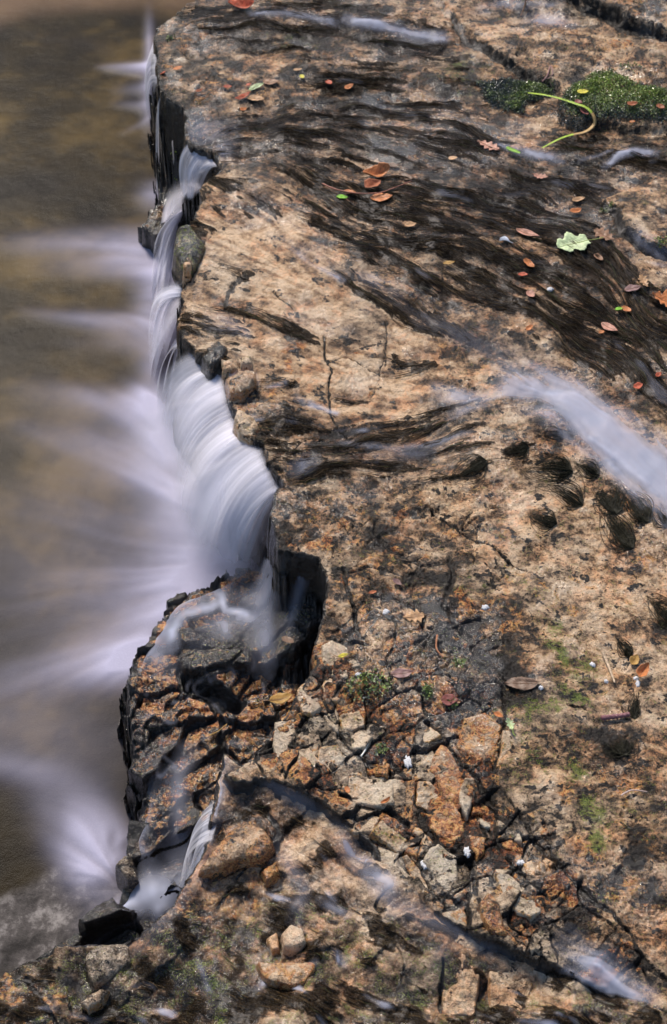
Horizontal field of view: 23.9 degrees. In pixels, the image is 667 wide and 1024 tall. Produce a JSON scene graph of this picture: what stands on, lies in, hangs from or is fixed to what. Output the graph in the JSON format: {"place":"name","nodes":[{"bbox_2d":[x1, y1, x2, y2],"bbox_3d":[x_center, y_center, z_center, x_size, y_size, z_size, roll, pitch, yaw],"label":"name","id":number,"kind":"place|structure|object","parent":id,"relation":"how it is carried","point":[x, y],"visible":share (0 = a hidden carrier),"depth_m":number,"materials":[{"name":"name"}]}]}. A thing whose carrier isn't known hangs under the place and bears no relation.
{"place":"outdoors","nodes":[
{"label":"outdoors","id":0,"kind":"place"},
{"bbox_2d":[0,0,257,975],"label":"pool water","id":1,"kind":"structure","parent":0,"point":[108,544],"depth_m":3.02,"materials":[{"name":"liquid"}]},
{"bbox_2d":[151,288,179,396],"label":"waterfall","id":2,"kind":"structure","parent":0,"point":[167,306],"depth_m":3.08,"materials":[{"name":"white liquid"}]},
{"bbox_2d":[0,0,666,1023],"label":"rock shelf","id":3,"kind":"object","parent":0,"point":[564,600],"visible":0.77,"depth_m":2.54,"materials":[{"name":"stone"}]},
{"bbox_2d":[81,989,109,1014],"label":"boulder","id":4,"kind":"object","parent":3,"relation":"on","point":[94,1002],"visible":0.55,"depth_m":2.07,"materials":[{"name":"stone"}]},
{"bbox_2d":[86,944,130,989],"bbox_3d":[-0.301,0.611,2.120,0.071,0.063,0.055,-23,52,-19],"label":"boulder","id":5,"kind":"object","parent":3,"relation":"on","point":[105,964],"visible":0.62,"depth_m":2.10,"materials":[{"name":"stone"}]},
{"bbox_2d":[115,853,139,893],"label":"boulder","id":6,"kind":"object","parent":3,"relation":"on","point":[127,878],"visible":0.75,"depth_m":2.33,"materials":[{"name":"stone"}]},
{"bbox_2d":[145,44,155,98],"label":"waterfall","id":7,"kind":"structure","parent":3,"relation":"on","point":[146,87],"depth_m":3.62,"materials":[{"name":"white liquid"}]},
{"bbox_2d":[156,100,159,188],"bbox_3d":[-0.389,-0.826,3.489,0.032,0.268,0.070,-11,49,-10],"label":"water thread","id":8,"kind":"object","parent":3,"relation":"on","point":[157,121],"visible":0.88,"depth_m":3.45,"materials":[{"name":"white"}]},
{"bbox_2d":[152,193,187,298],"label":"waterfall","id":9,"kind":"structure","parent":3,"relation":"on","point":[171,207],"depth_m":3.38,"materials":[{"name":"white liquid"}]},
{"bbox_2d":[182,262,191,289],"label":"pebble","id":10,"kind":"object","parent":3,"relation":"on","point":[187,269],"visible":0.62,"depth_m":2.94,"materials":[{"name":"stone"}]},
{"bbox_2d":[171,225,205,293],"bbox_3d":[-0.274,-0.488,3.009,0.074,0.081,0.168,0,48,0],"label":"mossy boulder","id":11,"kind":"object","parent":3,"relation":"on","point":[189,246],"visible":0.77,"depth_m":2.98,"materials":[{"name":"stone"}]},
{"bbox_2d":[179,146,214,196],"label":"waterfall","id":12,"kind":"structure","parent":3,"relation":"on","point":[195,166],"depth_m":3.24,"materials":[{"name":"white liquid"}]},
{"bbox_2d":[182,809,213,874],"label":"waterfall","id":13,"kind":"structure","parent":3,"relation":"on","point":[206,822],"depth_m":2.22,"materials":[{"name":"white liquid"}]},
{"bbox_2d":[201,341,227,384],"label":"boulder","id":14,"kind":"object","parent":3,"relation":"on","point":[214,357],"visible":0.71,"depth_m":2.79,"materials":[{"name":"stone"}]},
{"bbox_2d":[177,371,275,548],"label":"waterfall","id":15,"kind":"structure","parent":3,"relation":"on","point":[226,476],"depth_m":2.68,"materials":[{"name":"white liquid"}]},
{"bbox_2d":[221,359,237,390],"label":"pebble","id":16,"kind":"object","parent":3,"relation":"on","point":[229,365],"visible":0.48,"depth_m":2.77,"materials":[{"name":"stone"}]},
{"bbox_2d":[198,822,276,881],"bbox_3d":[-0.132,0.483,2.171,0.073,0.069,0.112,26,53,21],"label":"boulder","id":17,"kind":"object","parent":3,"relation":"on","point":[244,845],"visible":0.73,"depth_m":2.15,"materials":[{"name":"stone"}]},
{"bbox_2d":[223,370,257,413],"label":"boulder","id":18,"kind":"object","parent":3,"relation":"on","point":[240,386],"visible":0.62,"depth_m":2.73,"materials":[{"name":"stone"}]},
{"bbox_2d":[236,355,252,370],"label":"pebble","id":19,"kind":"object","parent":3,"relation":"on","point":[244,363],"visible":0.48,"depth_m":2.77,"materials":[{"name":"stone"}]},
{"bbox_2d":[232,410,258,463],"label":"pebble","id":20,"kind":"object","parent":3,"relation":"on","point":[244,423],"visible":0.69,"depth_m":2.67,"materials":[{"name":"stone"}]},
{"bbox_2d":[260,862,279,887],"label":"pebble","id":21,"kind":"object","parent":3,"relation":"on","point":[269,875],"visible":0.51,"depth_m":2.15,"materials":[{"name":"stone"}]},
{"bbox_2d":[266,933,279,956],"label":"pebble","id":22,"kind":"object","parent":3,"relation":"on","point":[272,942],"visible":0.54,"depth_m":2.08,"materials":[{"name":"stone"}]},
{"bbox_2d":[258,693,292,703],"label":"leaf","id":23,"kind":"object","parent":3,"relation":"on","point":[279,698],"visible":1,"depth_m":2.51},
{"bbox_2d":[272,720,294,756],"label":"bedrock stone","id":24,"kind":"object","parent":3,"relation":"on","point":[281,740],"visible":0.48,"depth_m":2.26,"materials":[{"name":"stone"}]},
{"bbox_2d":[256,962,314,990],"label":"boulder","id":25,"kind":"object","parent":3,"relation":"on","point":[289,976],"visible":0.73,"depth_m":2.04,"materials":[{"name":"stone"}]},
{"bbox_2d":[280,925,305,956],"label":"pebble","id":26,"kind":"object","parent":3,"relation":"on","point":[292,940],"visible":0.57,"depth_m":2.07,"materials":[{"name":"stone"}]},
{"bbox_2d":[297,748,315,766],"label":"bedrock stone","id":27,"kind":"object","parent":3,"relation":"on","point":[308,754],"visible":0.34,"depth_m":2.23,"materials":[{"name":"stone"}]},
{"bbox_2d":[297,683,321,719],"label":"bedrock stone","id":28,"kind":"object","parent":3,"relation":"on","point":[307,711],"visible":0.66,"depth_m":2.29,"materials":[{"name":"stone"}]},
{"bbox_2d":[308,733,320,749],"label":"bedrock stone","id":29,"kind":"object","parent":3,"relation":"on","point":[315,739],"visible":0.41,"depth_m":2.26,"materials":[{"name":"stone"}]},
{"bbox_2d":[311,641,327,670],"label":"bedrock stone","id":30,"kind":"object","parent":3,"relation":"on","point":[313,664],"visible":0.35,"depth_m":2.37,"materials":[{"name":"stone"}]},
{"bbox_2d":[0,803,662,1023],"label":"stream algae","id":31,"kind":"object","parent":3,"relation":"on","point":[326,990],"visible":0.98,"depth_m":2.05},
{"bbox_2d":[318,745,344,773],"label":"bedrock stone","id":32,"kind":"object","parent":3,"relation":"on","point":[329,752],"visible":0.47,"depth_m":2.24,"materials":[{"name":"stone"}]},
{"bbox_2d":[323,709,339,736],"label":"bedrock stone","id":33,"kind":"object","parent":3,"relation":"on","point":[334,727],"visible":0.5,"depth_m":2.28,"materials":[{"name":"stone"}]},
{"bbox_2d":[322,678,340,705],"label":"bedrock stone","id":34,"kind":"object","parent":3,"relation":"on","point":[335,699],"visible":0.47,"depth_m":2.31,"materials":[{"name":"stone"}]},
{"bbox_2d":[321,640,360,679],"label":"bedrock stone","id":35,"kind":"object","parent":3,"relation":"on","point":[330,649],"visible":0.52,"depth_m":2.35,"materials":[{"name":"stone"}]},
{"bbox_2d":[339,711,365,731],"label":"bedrock stone","id":36,"kind":"object","parent":3,"relation":"on","point":[351,722],"visible":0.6,"depth_m":2.29,"materials":[{"name":"stone"}]},
{"bbox_2d":[342,772,363,798],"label":"bedrock stone","id":37,"kind":"object","parent":3,"relation":"on","point":[354,784],"visible":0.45,"depth_m":2.21,"materials":[{"name":"stone"}]},
{"bbox_2d":[347,732,372,752],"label":"bedrock stone","id":38,"kind":"object","parent":3,"relation":"on","point":[362,740],"visible":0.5,"depth_m":2.26,"materials":[{"name":"stone"}]},
{"bbox_2d":[345,816,379,839],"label":"bedrock stone","id":39,"kind":"object","parent":3,"relation":"on","point":[370,825],"visible":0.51,"depth_m":2.18,"materials":[{"name":"stone"}]},
{"bbox_2d":[343,668,393,705],"bbox_3d":[0.052,0.256,2.318,0.076,0.026,0.055,0,48,0],"label":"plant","id":40,"kind":"object","parent":3,"relation":"on","point":[366,683],"visible":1,"depth_m":2.32,"materials":[{"name":"green plant"}]},
{"bbox_2d":[352,782,393,809],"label":"bedrock stone","id":41,"kind":"object","parent":3,"relation":"on","point":[382,790],"visible":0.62,"depth_m":2.20,"materials":[{"name":"stone"}]},
{"bbox_2d":[367,763,389,779],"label":"bedrock stone","id":42,"kind":"object","parent":3,"relation":"on","point":[379,770],"visible":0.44,"depth_m":2.23,"materials":[{"name":"stone"}]},
{"bbox_2d":[374,742,392,755],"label":"moss","id":43,"kind":"object","parent":3,"relation":"on","point":[381,750],"visible":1,"depth_m":2.25,"materials":[{"name":"green plant"}]},
{"bbox_2d":[369,812,407,852],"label":"bedrock stone","id":44,"kind":"object","parent":3,"relation":"on","point":[383,834],"visible":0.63,"depth_m":2.16,"materials":[{"name":"stone"}]},
{"bbox_2d":[378,846,423,891],"bbox_3d":[0.090,0.498,2.157,0.024,0.063,0.124,-30,55,-24],"label":"bedrock stone","id":45,"kind":"object","parent":3,"relation":"on","point":[388,855],"visible":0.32,"depth_m":2.15,"materials":[{"name":"stone"}]},
{"bbox_2d":[390,668,412,677],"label":"leaf","id":46,"kind":"object","parent":3,"relation":"on","point":[400,673],"visible":1,"depth_m":2.33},
{"bbox_2d":[403,755,411,768],"bbox_3d":[0.106,0.355,2.243,0.013,0.005,0.025,0,48,0],"label":"bird dropping","id":47,"kind":"object","parent":3,"relation":"on","point":[407,762],"visible":1,"depth_m":2.24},
{"bbox_2d":[403,779,416,819],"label":"bedrock stone","id":48,"kind":"object","parent":3,"relation":"on","point":[410,786],"visible":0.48,"depth_m":2.20,"materials":[{"name":"stone"}]},
{"bbox_2d":[404,837,417,859],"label":"bedrock stone","id":49,"kind":"object","parent":3,"relation":"on","point":[410,852],"visible":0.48,"depth_m":2.15,"materials":[{"name":"stone"}]},
{"bbox_2d":[403,609,424,623],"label":"leaf","id":50,"kind":"object","parent":3,"relation":"on","point":[415,616],"visible":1,"depth_m":2.41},
{"bbox_2d":[403,855,427,888],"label":"bedrock stone","id":51,"kind":"object","parent":3,"relation":"on","point":[413,870],"visible":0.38,"depth_m":2.13,"materials":[{"name":"stone"}]},
{"bbox_2d":[172,0,666,564],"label":"streaming algae","id":52,"kind":"object","parent":3,"relation":"on","point":[508,264],"visible":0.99,"depth_m":3.01,"materials":[{"name":"plant"}]},
{"bbox_2d":[412,827,433,857],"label":"bedrock stone","id":53,"kind":"object","parent":3,"relation":"on","point":[416,832],"visible":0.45,"depth_m":2.16,"materials":[{"name":"stone"}]},
{"bbox_2d":[415,781,438,810],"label":"bedrock stone","id":54,"kind":"object","parent":3,"relation":"on","point":[424,794],"visible":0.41,"depth_m":2.21,"materials":[{"name":"stone"}]},
{"bbox_2d":[420,682,434,700],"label":"moss","id":55,"kind":"object","parent":3,"relation":"on","point":[428,692],"visible":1,"depth_m":2.31,"materials":[{"name":"green plant"}]},
{"bbox_2d":[423,727,441,742],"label":"bedrock stone","id":56,"kind":"object","parent":3,"relation":"on","point":[431,735],"visible":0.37,"depth_m":2.26,"materials":[{"name":"stone"}]},
{"bbox_2d":[423,844,457,890],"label":"bedrock stone","id":57,"kind":"object","parent":3,"relation":"on","point":[433,860],"visible":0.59,"depth_m":2.13,"materials":[{"name":"stone"}]},
{"bbox_2d":[421,802,463,841],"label":"bedrock stone","id":58,"kind":"object","parent":3,"relation":"on","point":[446,823],"visible":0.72,"depth_m":2.17,"materials":[{"name":"stone"}]},
{"bbox_2d":[429,745,462,799],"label":"bedrock stone","id":59,"kind":"object","parent":3,"relation":"on","point":[449,781],"visible":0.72,"depth_m":2.22,"materials":[{"name":"stone"}]},
{"bbox_2d":[434,694,457,705],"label":"leaf","id":60,"kind":"object","parent":3,"relation":"on","point":[444,700],"visible":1,"depth_m":2.30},
{"bbox_2d":[450,657,465,667],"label":"moss","id":61,"kind":"object","parent":3,"relation":"on","point":[460,662],"visible":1,"depth_m":2.35,"materials":[{"name":"green plant"}]},
{"bbox_2d":[442,933,484,1015],"bbox_3d":[0.168,0.610,2.066,0.058,0.062,0.140,9,49,8],"label":"boulder","id":62,"kind":"object","parent":3,"relation":"on","point":[460,997],"visible":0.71,"depth_m":2.03,"materials":[{"name":"stone"}]},
{"bbox_2d":[459,782,474,821],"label":"bedrock stone","id":63,"kind":"object","parent":3,"relation":"on","point":[465,801],"visible":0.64,"depth_m":2.19,"materials":[{"name":"stone"}]},
{"bbox_2d":[459,778,474,797],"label":"bedrock stone","id":64,"kind":"object","parent":3,"relation":"on","point":[468,781],"visible":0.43,"depth_m":2.20,"materials":[{"name":"stone"}]},
{"bbox_2d":[446,453,487,484],"bbox_3d":[0.226,-0.070,2.605,0.054,0.012,0.075,21,51,18],"label":"algae tuft","id":65,"kind":"object","parent":3,"relation":"on","point":[478,466],"visible":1,"depth_m":2.61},
{"bbox_2d":[469,831,485,861],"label":"bedrock stone","id":66,"kind":"object","parent":3,"relation":"on","point":[479,850],"visible":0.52,"depth_m":2.14,"materials":[{"name":"stone"}]},
{"bbox_2d":[456,713,501,763],"bbox_3d":[0.209,0.341,2.286,0.065,0.060,0.097,13,49,11],"label":"bedrock stone","id":67,"kind":"object","parent":3,"relation":"on","point":[477,743],"visible":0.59,"depth_m":2.27,"materials":[{"name":"stone"}]},
{"bbox_2d":[471,803,490,817],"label":"bedrock stone","id":68,"kind":"object","parent":3,"relation":"on","point":[481,810],"visible":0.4,"depth_m":2.19,"materials":[{"name":"stone"}]},
{"bbox_2d":[477,818,490,830],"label":"bedrock stone","id":69,"kind":"object","parent":3,"relation":"on","point":[485,824],"visible":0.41,"depth_m":2.17,"materials":[{"name":"stone"}]},
{"bbox_2d":[477,893,506,935],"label":"boulder","id":70,"kind":"object","parent":3,"relation":"on","point":[488,910],"visible":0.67,"depth_m":2.06,"materials":[{"name":"stone"}]},
{"bbox_2d":[496,730,512,768],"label":"bedrock stone","id":71,"kind":"object","parent":3,"relation":"on","point":[506,741],"visible":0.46,"depth_m":2.26,"materials":[{"name":"stone"}]},
{"bbox_2d":[487,961,533,1010],"bbox_3d":[0.235,0.618,2.067,0.074,0.070,0.119,0,48,0],"label":"boulder","id":72,"kind":"object","parent":3,"relation":"on","point":[499,993],"visible":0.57,"depth_m":2.04,"materials":[{"name":"stone"}]},
{"bbox_2d":[498,835,523,854],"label":"bedrock stone","id":73,"kind":"object","parent":3,"relation":"on","point":[508,845],"visible":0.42,"depth_m":2.15,"materials":[{"name":"stone"}]},
{"bbox_2d":[475,74,555,114],"bbox_3d":[0.380,-0.893,3.357,0.178,0.026,0.134,15,50,13],"label":"moss","id":74,"kind":"object","parent":3,"relation":"on","point":[501,91],"visible":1,"depth_m":3.36,"materials":[{"name":"green plant"}]},
{"bbox_2d":[502,436,528,458],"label":"algae tuft","id":75,"kind":"object","parent":3,"relation":"on","point":[520,449],"visible":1,"depth_m":2.63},
{"bbox_2d":[493,873,541,921],"bbox_3d":[0.241,0.524,2.107,0.046,0.060,0.087,-35,57,-28],"label":"bedrock stone","id":76,"kind":"object","parent":3,"relation":"on","point":[530,911],"visible":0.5,"depth_m":2.08,"materials":[{"name":"stone"}]},
{"bbox_2d":[504,676,537,690],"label":"leaf","id":77,"kind":"object","parent":3,"relation":"on","point":[522,683],"visible":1,"depth_m":2.32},
{"bbox_2d":[523,860,534,877],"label":"bedrock stone","id":78,"kind":"object","parent":3,"relation":"on","point":[529,867],"visible":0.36,"depth_m":2.12,"materials":[{"name":"stone"}]},
{"bbox_2d":[528,508,556,533],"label":"algae tuft","id":79,"kind":"object","parent":3,"relation":"on","point":[551,523],"visible":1,"depth_m":2.53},
{"bbox_2d":[518,453,572,491],"bbox_3d":[0.361,-0.066,2.607,0.091,0.008,0.080,-29,54,-24],"label":"algae tuft","id":80,"kind":"object","parent":3,"relation":"on","point":[567,468],"visible":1,"depth_m":2.61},
{"bbox_2d":[536,423,563,439],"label":"algae tuft","id":81,"kind":"object","parent":3,"relation":"on","point":[557,433],"visible":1,"depth_m":2.67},
{"bbox_2d":[528,92,596,147],"bbox_3d":[0.479,-0.818,3.267,0.133,0.030,0.209,0,48,0],"label":"grass blade","id":82,"kind":"object","parent":3,"relation":"on","point":[592,126],"depth_m":3.26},
{"bbox_2d":[541,473,584,507],"bbox_3d":[0.387,-0.037,2.582,0.068,0.011,0.074,-23,52,-19],"label":"algae tuft","id":83,"kind":"object","parent":3,"relation":"on","point":[576,503],"visible":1,"depth_m":2.58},
{"bbox_2d":[574,458,599,478],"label":"algae tuft","id":84,"kind":"object","parent":3,"relation":"on","point":[594,472],"visible":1,"depth_m":2.62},
{"bbox_2d":[601,651,614,682],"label":"twig","id":85,"kind":"object","parent":3,"relation":"on","point":[606,661],"visible":1,"depth_m":2.35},
{"bbox_2d":[592,480,628,514],"bbox_3d":[0.452,-0.025,2.575,0.060,0.010,0.085,0,48,0],"label":"algae tuft","id":86,"kind":"object","parent":3,"relation":"on","point":[612,503],"visible":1,"depth_m":2.57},
{"bbox_2d":[556,68,666,132],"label":"moss","id":87,"kind":"object","parent":3,"relation":"on","point":[636,89],"visible":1,"depth_m":3.30,"materials":[{"name":"green plant"}]},
{"bbox_2d":[601,712,629,719],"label":"twig","id":88,"kind":"object","parent":3,"relation":"on","point":[614,716],"visible":1,"depth_m":2.28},
{"bbox_2d":[594,735,638,758],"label":"algae tuft","id":89,"kind":"object","parent":3,"relation":"on","point":[624,751],"visible":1,"depth_m":2.24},
{"bbox_2d":[595,501,644,550],"bbox_3d":[0.463,0.021,2.536,0.076,0.012,0.104,0,48,0],"label":"algae tuft","id":90,"kind":"object","parent":3,"relation":"on","point":[625,538],"visible":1,"depth_m":2.53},
{"bbox_2d":[615,636,632,657],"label":"algae tuft","id":91,"kind":"object","parent":3,"relation":"on","point":[628,654],"visible":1,"depth_m":2.38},
{"bbox_2d":[621,694,640,717],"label":"algae tuft","id":92,"kind":"object","parent":3,"relation":"on","point":[634,714],"visible":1,"depth_m":2.30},
{"bbox_2d":[630,654,638,664],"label":"leaf","id":93,"kind":"object","parent":3,"relation":"on","point":[634,659],"visible":1,"depth_m":2.36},
{"bbox_2d":[617,485,653,523],"bbox_3d":[0.492,-0.015,2.567,0.060,0.008,0.091,0,48,0],"label":"algae tuft","id":94,"kind":"object","parent":3,"relation":"on","point":[645,515],"visible":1,"depth_m":2.56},
{"bbox_2d":[636,662,648,676],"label":"leaf","id":95,"kind":"object","parent":3,"relation":"on","point":[642,670],"visible":1,"depth_m":2.34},
{"bbox_2d":[639,589,666,627],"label":"algae tuft","id":96,"kind":"object","parent":3,"relation":"on","point":[662,612],"visible":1,"depth_m":2.43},
{"bbox_2d":[652,504,666,527],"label":"algae tuft","id":97,"kind":"object","parent":3,"relation":"on","point":[661,515],"visible":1,"depth_m":2.54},
{"bbox_2d":[654,236,666,251],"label":"moss","id":98,"kind":"object","parent":3,"relation":"on","point":[659,241],"visible":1,"depth_m":2.98,"materials":[{"name":"green plant"}]},
{"bbox_2d":[123,19,666,1023],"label":"stream water","id":99,"kind":"structure","parent":0,"point":[617,445],"depth_m":2.64,"materials":[{"name":"white liquid"}]},
{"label":"shallow water","id":100,"kind":"structure","parent":0,"visible":0},
{"bbox_2d":[228,0,253,8],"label":"leaf","id":101,"kind":"object","parent":100,"relation":"on","point":[244,4],"visible":1,"depth_m":3.58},
{"bbox_2d":[322,181,410,193],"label":"twig","id":102,"kind":"object","parent":100,"relation":"on","point":[361,193],"visible":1,"depth_m":3.10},
{"bbox_2d":[364,178,380,187],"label":"leaf","id":103,"kind":"object","parent":100,"relation":"on","point":[369,182],"visible":1,"depth_m":3.12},
{"bbox_2d":[363,162,389,176],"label":"leaf","id":104,"kind":"object","parent":100,"relation":"on","point":[380,169],"visible":1,"depth_m":3.15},
{"bbox_2d":[370,193,392,201],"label":"leaf","id":105,"kind":"object","parent":100,"relation":"on","point":[379,197],"visible":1,"depth_m":3.09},
{"bbox_2d":[477,140,499,149],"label":"leaf","id":106,"kind":"object","parent":100,"relation":"on","point":[484,143],"visible":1,"depth_m":3.22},
{"bbox_2d":[516,228,538,235],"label":"leaf","id":107,"kind":"object","parent":100,"relation":"on","point":[526,232],"visible":1,"depth_m":3.01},
{"bbox_2d":[556,232,602,251],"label":"leaf","id":108,"kind":"object","parent":100,"relation":"on","point":[582,241],"visible":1,"depth_m":2.99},
{"bbox_2d":[594,227,613,240],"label":"leaf","id":109,"kind":"object","parent":100,"relation":"on","point":[601,232],"visible":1,"depth_m":3.01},
{"bbox_2d":[601,322,617,330],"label":"leaf","id":110,"kind":"object","parent":100,"relation":"on","point":[607,326],"visible":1,"depth_m":2.85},
{"bbox_2d":[624,284,641,291],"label":"leaf","id":111,"kind":"object","parent":100,"relation":"on","point":[629,288],"visible":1,"depth_m":2.91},
{"bbox_2d":[638,274,648,286],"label":"leaf","id":112,"kind":"object","parent":100,"relation":"on","point":[643,279],"visible":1,"depth_m":2.92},
{"bbox_2d":[652,289,666,306],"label":"leaf","id":113,"kind":"object","parent":100,"relation":"on","point":[660,297],"visible":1,"depth_m":2.90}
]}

